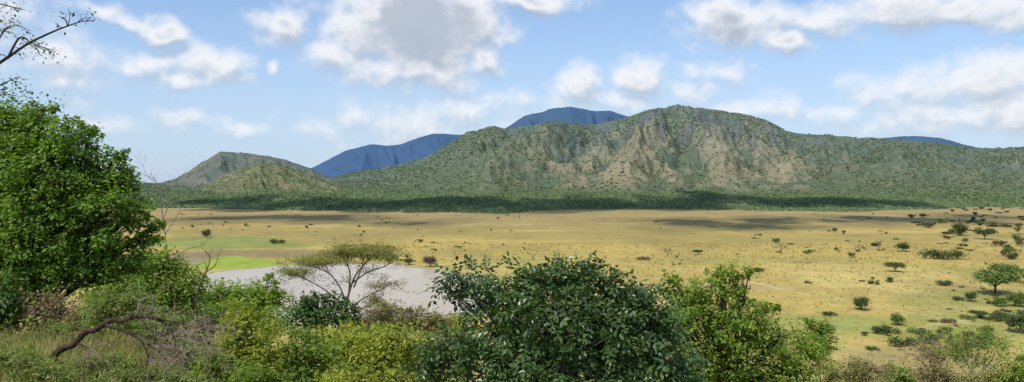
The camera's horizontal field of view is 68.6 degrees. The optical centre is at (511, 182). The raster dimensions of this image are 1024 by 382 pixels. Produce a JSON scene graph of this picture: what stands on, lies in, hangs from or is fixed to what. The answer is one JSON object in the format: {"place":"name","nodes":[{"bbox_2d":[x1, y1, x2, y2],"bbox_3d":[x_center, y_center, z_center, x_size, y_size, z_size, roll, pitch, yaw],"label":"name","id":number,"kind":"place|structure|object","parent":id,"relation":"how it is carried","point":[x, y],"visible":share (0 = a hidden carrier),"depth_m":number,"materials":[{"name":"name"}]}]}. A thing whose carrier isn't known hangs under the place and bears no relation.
{"place":"outdoors","nodes":[
{"label":"outdoors","id":0,"kind":"place"},
{"bbox_2d":[0,322,187,381],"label":"grass","id":1,"kind":"structure","parent":0,"point":[54,345],"depth_m":12.28,"materials":[{"name":"plant"}]},
{"bbox_2d":[156,151,339,189],"bbox_3d":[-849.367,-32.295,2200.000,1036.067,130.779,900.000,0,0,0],"label":"hill","id":2,"kind":"structure","parent":0,"point":[212,173],"depth_m":2233.56,"materials":[{"name":"green plant"}]},
{"bbox_2d":[198,163,360,195],"bbox_3d":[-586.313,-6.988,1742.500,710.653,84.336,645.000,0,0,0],"label":"hill","id":3,"kind":"structure","parent":0,"point":[267,182],"depth_m":1673.49,"materials":[{"name":"green plant"}]},
{"bbox_2d":[196,263,498,320],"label":"lake","id":4,"kind":"structure","parent":0,"point":[418,279],"depth_m":311.44,"materials":[{"name":"liquid"}]},
{"bbox_2d":[311,134,461,177],"bbox_3d":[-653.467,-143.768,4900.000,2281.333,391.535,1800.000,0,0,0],"label":"mountain","id":5,"kind":"structure","parent":0,"point":[368,157],"depth_m":4948.37,"materials":[{"name":"blue stone"}]},
{"bbox_2d":[0,0,1023,183],"label":"sky","id":6,"kind":"structure","parent":0,"point":[307,83],"materials":[{"name":"blue"}]},
{"bbox_2d":[1,207,1023,381],"bbox_3d":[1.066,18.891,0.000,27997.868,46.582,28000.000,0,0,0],"label":"ground","id":7,"kind":"structure","parent":0,"point":[250,247],"depth_m":478.25,"materials":[{"name":"beige plant"}]},
{"bbox_2d":[0,268,36,334],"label":"bush","id":8,"kind":"object","parent":7,"relation":"on","point":[7,300],"visible":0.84,"depth_m":15.04,"materials":[{"name":"green plant"}]},
{"bbox_2d":[0,332,84,381],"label":"herb","id":9,"kind":"object","parent":7,"relation":"on","point":[43,373],"visible":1,"depth_m":8.48,"materials":[{"name":"green plant"}]},
{"bbox_2d":[0,2,100,109],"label":"thorn tree","id":10,"kind":"object","parent":7,"relation":"on","point":[12,53],"visible":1,"depth_m":9.99,"materials":[{"name":"plant"}]},
{"bbox_2d":[3,281,103,334],"bbox_3d":[-9.432,2.829,15.533,2.384,1.587,1.241,0,0,0],"label":"bush","id":11,"kind":"object","parent":7,"relation":"on","point":[39,309],"visible":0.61,"depth_m":15.41,"materials":[{"name":"grey plant"}]},
{"bbox_2d":[0,89,167,334],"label":"broadleaf tree","id":12,"kind":"object","parent":7,"relation":"on","point":[56,218],"visible":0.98,"depth_m":16.33,"materials":[{"name":"green plant"}]},
{"bbox_2d":[1,275,170,345],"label":"bush","id":13,"kind":"object","parent":7,"relation":"on","point":[110,305],"visible":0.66,"depth_m":13.93,"materials":[{"name":"green plant"}]},
{"bbox_2d":[33,341,151,381],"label":"herb","id":14,"kind":"object","parent":7,"relation":"on","point":[96,367],"visible":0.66,"depth_m":9.46,"materials":[{"name":"green plant"}]},
{"bbox_2d":[43,283,246,381],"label":"dead limb","id":15,"kind":"object","parent":7,"relation":"on","point":[76,341],"visible":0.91,"depth_m":9.56,"materials":[{"name":"wood"}]},
{"bbox_2d":[71,241,223,342],"bbox_3d":[-11.754,3.972,23.961,4.938,4.370,3.091,0,0,0],"label":"bush","id":16,"kind":"object","parent":7,"relation":"on","point":[183,289],"visible":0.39,"depth_m":23.74,"materials":[{"name":"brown plant"}]},
{"bbox_2d":[88,356,211,381],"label":"herb","id":17,"kind":"object","parent":7,"relation":"on","point":[134,374],"visible":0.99,"depth_m":9.18,"materials":[{"name":"green plant"}]},
{"bbox_2d":[79,298,229,371],"bbox_3d":[-7.462,3.460,15.540,3.318,2.154,1.470,0,0,0],"label":"bush","id":18,"kind":"object","parent":7,"relation":"on","point":[138,329],"visible":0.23,"depth_m":15.41,"materials":[{"name":"brown plant"}]},
{"bbox_2d":[131,146,220,276],"bbox_3d":[-11.164,2.518,24.952,3.614,7.810,2.289,0,0,0],"label":"bare tree","id":19,"kind":"object","parent":7,"relation":"on","point":[179,211],"visible":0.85,"depth_m":24.99,"materials":[{"name":"grey plant"}]},
{"bbox_2d":[201,228,210,236],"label":"shrub","id":20,"kind":"object","parent":7,"relation":"on","point":[204,231],"visible":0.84,"depth_m":577.04,"materials":[{"name":"green plant"}]},
{"bbox_2d":[182,242,232,355],"bbox_3d":[-8.655,3.435,21.144,1.429,3.568,0.987,0,0,33],"label":"bare tree","id":21,"kind":"object","parent":7,"relation":"on","point":[197,319],"visible":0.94,"depth_m":20.99,"materials":[{"name":"brown plant"}]},
{"bbox_2d":[181,336,266,381],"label":"bush","id":22,"kind":"object","parent":7,"relation":"on","point":[213,368],"visible":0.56,"depth_m":14.45,"materials":[{"name":"green plant"}]},
{"bbox_2d":[178,291,289,359],"bbox_3d":[-10.021,5.473,25.898,4.864,3.531,2.509,0,0,0],"label":"bush","id":23,"kind":"object","parent":7,"relation":"on","point":[271,317],"visible":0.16,"depth_m":25.86,"materials":[{"name":"green plant"}]},
{"bbox_2d":[194,295,301,377],"bbox_3d":[-5.939,3.733,16.925,1.834,2.359,1.934,0,0,-42],"label":"bush","id":24,"kind":"object","parent":7,"relation":"on","point":[249,348],"visible":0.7,"depth_m":16.86,"materials":[{"name":"green plant"}]},
{"bbox_2d":[198,268,297,324],"bbox_3d":[-12.198,6.397,34.020,5.547,5.055,3.044,0,0,0],"label":"bush","id":25,"kind":"object","parent":7,"relation":"on","point":[272,296],"visible":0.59,"depth_m":33.81,"materials":[{"name":"green plant"}]},
{"bbox_2d":[205,352,316,381],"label":"bush","id":26,"kind":"object","parent":7,"relation":"on","point":[261,376],"visible":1,"depth_m":12.98,"materials":[{"name":"green plant"}]},
{"bbox_2d":[268,239,285,243],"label":"bush","id":27,"kind":"object","parent":7,"relation":"on","point":[274,241],"visible":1,"depth_m":516.01,"materials":[{"name":"green plant"}]},
{"bbox_2d":[265,317,361,381],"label":"bush","id":28,"kind":"object","parent":7,"relation":"on","point":[305,355],"visible":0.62,"depth_m":17.80,"materials":[{"name":"green plant"}]},
{"bbox_2d":[277,287,362,350],"bbox_3d":[-7.790,6.123,30.100,3.776,3.855,2.146,0,0,-15],"label":"bush","id":29,"kind":"object","parent":7,"relation":"on","point":[308,311],"visible":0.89,"depth_m":29.80,"materials":[{"name":"green plant"}]},
{"bbox_2d":[268,234,414,359],"bbox_3d":[-9.500,6.929,42.011,8.054,8.118,5.142,0,0,-18],"label":"acacia tree","id":30,"kind":"object","parent":7,"relation":"on","point":[378,252],"visible":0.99,"depth_m":41.50,"materials":[{"name":"green plant"}]},
{"bbox_2d":[306,314,395,357],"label":"bush","id":31,"kind":"object","parent":7,"relation":"on","point":[341,332],"visible":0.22,"depth_m":27.93,"materials":[{"name":"green plant"}]},
{"bbox_2d":[339,300,401,341],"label":"bush","id":32,"kind":"object","parent":7,"relation":"on","point":[380,317],"visible":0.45,"depth_m":45.79,"materials":[{"name":"grey plant"}]},
{"bbox_2d":[309,357,447,381],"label":"bush","id":33,"kind":"object","parent":7,"relation":"on","point":[359,377],"visible":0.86,"depth_m":13.97,"materials":[{"name":"green plant"}]},
{"bbox_2d":[319,315,441,381],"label":"bush","id":34,"kind":"object","parent":7,"relation":"on","point":[376,352],"visible":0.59,"depth_m":19.77,"materials":[{"name":"green plant"}]},
{"bbox_2d":[403,258,412,264],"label":"shrub","id":35,"kind":"object","parent":7,"relation":"on","point":[407,260],"visible":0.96,"depth_m":383.52,"materials":[{"name":"green plant"}]},
{"bbox_2d":[364,296,463,342],"bbox_3d":[-8.018,13.375,62.091,9.747,7.940,4.262,0,0,0],"label":"bush","id":36,"kind":"object","parent":7,"relation":"on","point":[429,324],"visible":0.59,"depth_m":61.75,"materials":[{"name":"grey plant"}]},
{"bbox_2d":[423,255,437,266],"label":"shrub","id":37,"kind":"object","parent":7,"relation":"on","point":[430,259],"visible":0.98,"depth_m":373.81,"materials":[{"name":"brown plant"}]},
{"bbox_2d":[446,312,493,373],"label":"bush","id":38,"kind":"object","parent":7,"relation":"on","point":[454,320],"visible":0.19,"depth_m":18.88,"materials":[{"name":"green plant"}]},
{"bbox_2d":[1,294,1005,381],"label":"undergrowth","id":39,"kind":"object","parent":7,"relation":"on","point":[27,320],"visible":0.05,"depth_m":14.63,"materials":[{"name":"green plant"}]},
{"bbox_2d":[394,242,720,381],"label":"glossy tree","id":40,"kind":"object","parent":7,"relation":"on","point":[606,327],"visible":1,"depth_m":13.05,"materials":[{"name":"green plant"}]},
{"bbox_2d":[113,190,1023,213],"bbox_3d":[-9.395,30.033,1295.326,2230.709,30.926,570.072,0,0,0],"label":"forest","id":41,"kind":"object","parent":7,"relation":"on","point":[426,201],"visible":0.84,"depth_m":1313.01,"materials":[{"name":"green plant"}]},
{"bbox_2d":[637,256,648,259],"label":"bush","id":42,"kind":"object","parent":7,"relation":"on","point":[642,258],"visible":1,"depth_m":406.32,"materials":[{"name":"brown plant"}]},
{"bbox_2d":[325,242,1023,378],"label":"grass tufts","id":43,"kind":"object","parent":7,"relation":"on","point":[441,248],"visible":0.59,"depth_m":396.50,"materials":[{"name":"green plant"}]},
{"bbox_2d":[672,352,778,381],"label":"bush","id":44,"kind":"object","parent":7,"relation":"on","point":[720,375],"visible":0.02,"depth_m":23.79,"materials":[{"name":"green plant"}]},
{"bbox_2d":[661,261,839,381],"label":"young tree","id":45,"kind":"object","parent":7,"relation":"on","point":[727,350],"visible":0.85,"depth_m":16.85,"materials":[{"name":"green plant"}]},
{"bbox_2d":[752,267,765,271],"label":"bush","id":46,"kind":"object","parent":7,"relation":"on","point":[756,269],"visible":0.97,"depth_m":353.00,"materials":[{"name":"green plant"}]},
{"bbox_2d":[793,317,840,381],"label":"bush","id":47,"kind":"object","parent":7,"relation":"on","point":[821,329],"visible":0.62,"depth_m":49.83,"materials":[{"name":"green plant"}]},
{"bbox_2d":[821,310,836,315],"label":"bush","id":48,"kind":"object","parent":7,"relation":"on","point":[828,313],"visible":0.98,"depth_m":237.20,"materials":[{"name":"green plant"}]},
{"bbox_2d":[848,251,855,257],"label":"shrub","id":49,"kind":"object","parent":7,"relation":"on","point":[850,253],"visible":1,"depth_m":421.05,"materials":[{"name":"green plant"}]},
{"bbox_2d":[811,355,895,381],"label":"bush","id":50,"kind":"object","parent":7,"relation":"on","point":[857,374],"visible":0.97,"depth_m":65.79,"materials":[{"name":"green plant"}]},
{"bbox_2d":[852,295,870,309],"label":"shrub","id":51,"kind":"object","parent":7,"relation":"on","point":[861,302],"visible":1,"depth_m":246.96,"materials":[{"name":"green plant"}]},
{"bbox_2d":[842,353,898,381],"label":"bush","id":52,"kind":"object","parent":7,"relation":"on","point":[874,369],"visible":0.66,"depth_m":71.88,"materials":[{"name":"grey plant"}]},
{"bbox_2d":[865,345,880,350],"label":"bush","id":53,"kind":"object","parent":7,"relation":"on","point":[870,348],"visible":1,"depth_m":188.32,"materials":[{"name":"green plant"}]},
{"bbox_2d":[868,279,879,284],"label":"bush","id":54,"kind":"object","parent":7,"relation":"on","point":[872,282],"visible":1,"depth_m":310.28,"materials":[{"name":"green plant"}]},
{"bbox_2d":[868,324,901,334],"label":"bush","id":55,"kind":"object","parent":7,"relation":"on","point":[887,329],"visible":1,"depth_m":208.53,"materials":[{"name":"green plant"}]},
{"bbox_2d":[882,261,906,271],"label":"acacia tree","id":56,"kind":"object","parent":7,"relation":"on","point":[895,264],"visible":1,"depth_m":352.93,"materials":[{"name":"green plant"}]},
{"bbox_2d":[889,312,911,324],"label":"shrub","id":57,"kind":"object","parent":7,"relation":"on","point":[897,318],"visible":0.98,"depth_m":220.89,"materials":[{"name":"green plant"}]},
{"bbox_2d":[892,241,911,251],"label":"shrub","id":58,"kind":"object","parent":7,"relation":"on","point":[904,246],"visible":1,"depth_m":455.80,"materials":[{"name":"green plant"}]},
{"bbox_2d":[882,334,922,346],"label":"bush","id":59,"kind":"object","parent":7,"relation":"on","point":[895,340],"visible":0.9,"depth_m":192.96,"materials":[{"name":"green plant"}]},
{"bbox_2d":[880,360,926,381],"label":"bush","id":60,"kind":"object","parent":7,"relation":"on","point":[899,377],"visible":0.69,"depth_m":79.78,"materials":[{"name":"green plant"}]},
{"bbox_2d":[905,326,932,334],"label":"bush","id":61,"kind":"object","parent":7,"relation":"on","point":[920,331],"visible":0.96,"depth_m":207.83,"materials":[{"name":"green plant"}]},
{"bbox_2d":[916,334,939,342],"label":"bush","id":62,"kind":"object","parent":7,"relation":"on","point":[931,336],"visible":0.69,"depth_m":198.11,"materials":[{"name":"green plant"}]},
{"bbox_2d":[925,222,933,227],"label":"shrub","id":63,"kind":"object","parent":7,"relation":"on","point":[928,225],"visible":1,"depth_m":690.41,"materials":[{"name":"brown plant"}]},
{"bbox_2d":[887,326,976,376],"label":"bush","id":64,"kind":"object","parent":7,"relation":"on","point":[933,358],"visible":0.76,"depth_m":84.58,"materials":[{"name":"grey plant"}]},
{"bbox_2d":[908,364,963,381],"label":"bush","id":65,"kind":"object","parent":7,"relation":"on","point":[933,377],"visible":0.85,"depth_m":83.75,"materials":[{"name":"grey plant"}]},
{"bbox_2d":[917,246,968,259],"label":"bush","id":66,"kind":"object","parent":7,"relation":"on","point":[934,253],"visible":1,"depth_m":410.98,"materials":[{"name":"green plant"}]},
{"bbox_2d":[934,280,952,285],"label":"bush","id":67,"kind":"object","parent":7,"relation":"on","point":[946,283],"visible":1,"depth_m":306.57,"materials":[{"name":"green plant"}]},
{"bbox_2d":[941,327,951,333],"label":"shrub","id":68,"kind":"object","parent":7,"relation":"on","point":[945,328],"visible":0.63,"depth_m":208.27,"materials":[{"name":"green plant"}]},
{"bbox_2d":[940,318,956,322],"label":"bush","id":69,"kind":"object","parent":7,"relation":"on","point":[948,320],"visible":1,"depth_m":224.93,"materials":[{"name":"brown plant"}]},
{"bbox_2d":[951,296,963,300],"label":"bush","id":70,"kind":"object","parent":7,"relation":"on","point":[958,298],"visible":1,"depth_m":267.76,"materials":[{"name":"green plant"}]},
{"bbox_2d":[950,221,970,235],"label":"shrub","id":71,"kind":"object","parent":7,"relation":"on","point":[959,229],"visible":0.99,"depth_m":591.70,"materials":[{"name":"green plant"}]},
{"bbox_2d":[958,313,977,320],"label":"bush","id":72,"kind":"object","parent":7,"relation":"on","point":[961,316],"visible":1,"depth_m":230.74,"materials":[{"name":"green plant"}]},
{"bbox_2d":[961,330,974,340],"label":"shrub","id":73,"kind":"object","parent":7,"relation":"on","point":[968,335],"visible":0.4,"depth_m":199.16,"materials":[{"name":"green plant"}]},
{"bbox_2d":[964,291,977,300],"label":"shrub","id":74,"kind":"object","parent":7,"relation":"on","point":[970,295],"visible":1,"depth_m":264.95,"materials":[{"name":"green plant"}]},
{"bbox_2d":[924,320,1023,379],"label":"sparse tree","id":75,"kind":"object","parent":7,"relation":"on","point":[955,348],"visible":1,"depth_m":79.79,"materials":[{"name":"plant"}]},
{"bbox_2d":[967,309,989,315],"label":"bush","id":76,"kind":"object","parent":7,"relation":"on","point":[980,312],"visible":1,"depth_m":232.12,"materials":[{"name":"green plant"}]},
{"bbox_2d":[949,368,1009,381],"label":"bush","id":77,"kind":"object","parent":7,"relation":"on","point":[975,379],"visible":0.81,"depth_m":78.90,"materials":[{"name":"grey plant"}]},
{"bbox_2d":[971,228,998,238],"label":"acacia tree","id":78,"kind":"object","parent":7,"relation":"on","point":[985,232],"visible":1,"depth_m":555.41,"materials":[{"name":"green plant"}]},
{"bbox_2d":[972,334,998,340],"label":"bush","id":79,"kind":"object","parent":7,"relation":"on","point":[986,337],"visible":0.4,"depth_m":194.79,"materials":[{"name":"green plant"}]},
{"bbox_2d":[983,325,994,333],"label":"shrub","id":80,"kind":"object","parent":7,"relation":"on","point":[991,329],"visible":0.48,"depth_m":206.96,"materials":[{"name":"green plant"}]},
{"bbox_2d":[967,267,1023,293],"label":"acacia tree","id":81,"kind":"object","parent":7,"relation":"on","point":[992,277],"visible":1,"depth_m":280.30,"materials":[{"name":"green plant"}]},
{"bbox_2d":[985,311,1010,320],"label":"bush","id":82,"kind":"object","parent":7,"relation":"on","point":[993,316],"visible":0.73,"depth_m":227.62,"materials":[{"name":"green plant"}]},
{"bbox_2d":[991,309,1006,314],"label":"bush","id":83,"kind":"object","parent":7,"relation":"on","point":[998,312],"visible":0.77,"depth_m":237.68,"materials":[{"name":"brown plant"}]},
{"bbox_2d":[993,296,1008,306],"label":"shrub","id":84,"kind":"object","parent":7,"relation":"on","point":[1000,301],"visible":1,"depth_m":254.08,"materials":[{"name":"green plant"}]},
{"bbox_2d":[986,263,1023,275],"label":"tree","id":85,"kind":"object","parent":7,"relation":"on","point":[1014,269],"visible":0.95,"depth_m":317.03,"materials":[{"name":"green plant"}]},
{"bbox_2d":[988,353,1023,381],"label":"bush","id":86,"kind":"object","parent":7,"relation":"on","point":[1018,371],"visible":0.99,"depth_m":78.03,"materials":[{"name":"green plant"}]},
{"bbox_2d":[1000,246,1011,254],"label":"shrub","id":87,"kind":"object","parent":7,"relation":"on","point":[1007,249],"visible":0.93,"depth_m":435.33,"materials":[{"name":"green plant"}]},
{"bbox_2d":[1005,254,1016,258],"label":"shrub","id":88,"kind":"object","parent":7,"relation":"on","point":[1010,256],"visible":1,"depth_m":409.93,"materials":[{"name":"green plant"}]},
{"bbox_2d":[1000,310,1023,332],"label":"shrub","id":89,"kind":"object","parent":7,"relation":"on","point":[1014,320],"visible":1,"depth_m":210.47,"materials":[{"name":"green plant"}]},
{"bbox_2d":[1007,252,1018,258],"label":"shrub","id":90,"kind":"object","parent":7,"relation":"on","point":[1016,254],"visible":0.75,"depth_m":413.97,"materials":[{"name":"green plant"}]},
{"bbox_2d":[1004,290,1023,305],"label":"shrub","id":91,"kind":"object","parent":7,"relation":"on","point":[1019,298],"visible":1,"depth_m":254.46,"materials":[{"name":"green plant"}]},
{"bbox_2d":[99,105,1023,207],"bbox_3d":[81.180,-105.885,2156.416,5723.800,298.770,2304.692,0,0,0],"label":"mountain","id":92,"kind":"structure","parent":0,"point":[518,163],"depth_m":1912.35,"materials":[{"name":"green plant"}]},
{"bbox_2d":[115,104,1023,197],"bbox_3d":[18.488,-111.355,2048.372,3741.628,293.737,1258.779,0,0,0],"label":"mountain scrub","id":93,"kind":"object","parent":92,"relation":"on","point":[409,188],"visible":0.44,"depth_m":1943.42,"materials":[{"name":"green plant"}]},
{"bbox_2d":[505,107,627,128],"bbox_3d":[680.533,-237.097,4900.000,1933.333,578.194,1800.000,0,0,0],"label":"mountain","id":94,"kind":"structure","parent":0,"point":[580,116],"depth_m":5112.24,"materials":[{"name":"blue stone"}]},
{"bbox_2d":[885,136,976,147],"bbox_3d":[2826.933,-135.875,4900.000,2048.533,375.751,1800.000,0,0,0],"label":"mountain","id":95,"kind":"structure","parent":0,"point":[927,139],"depth_m":5152.47,"materials":[{"name":"blue stone"}]}
]}

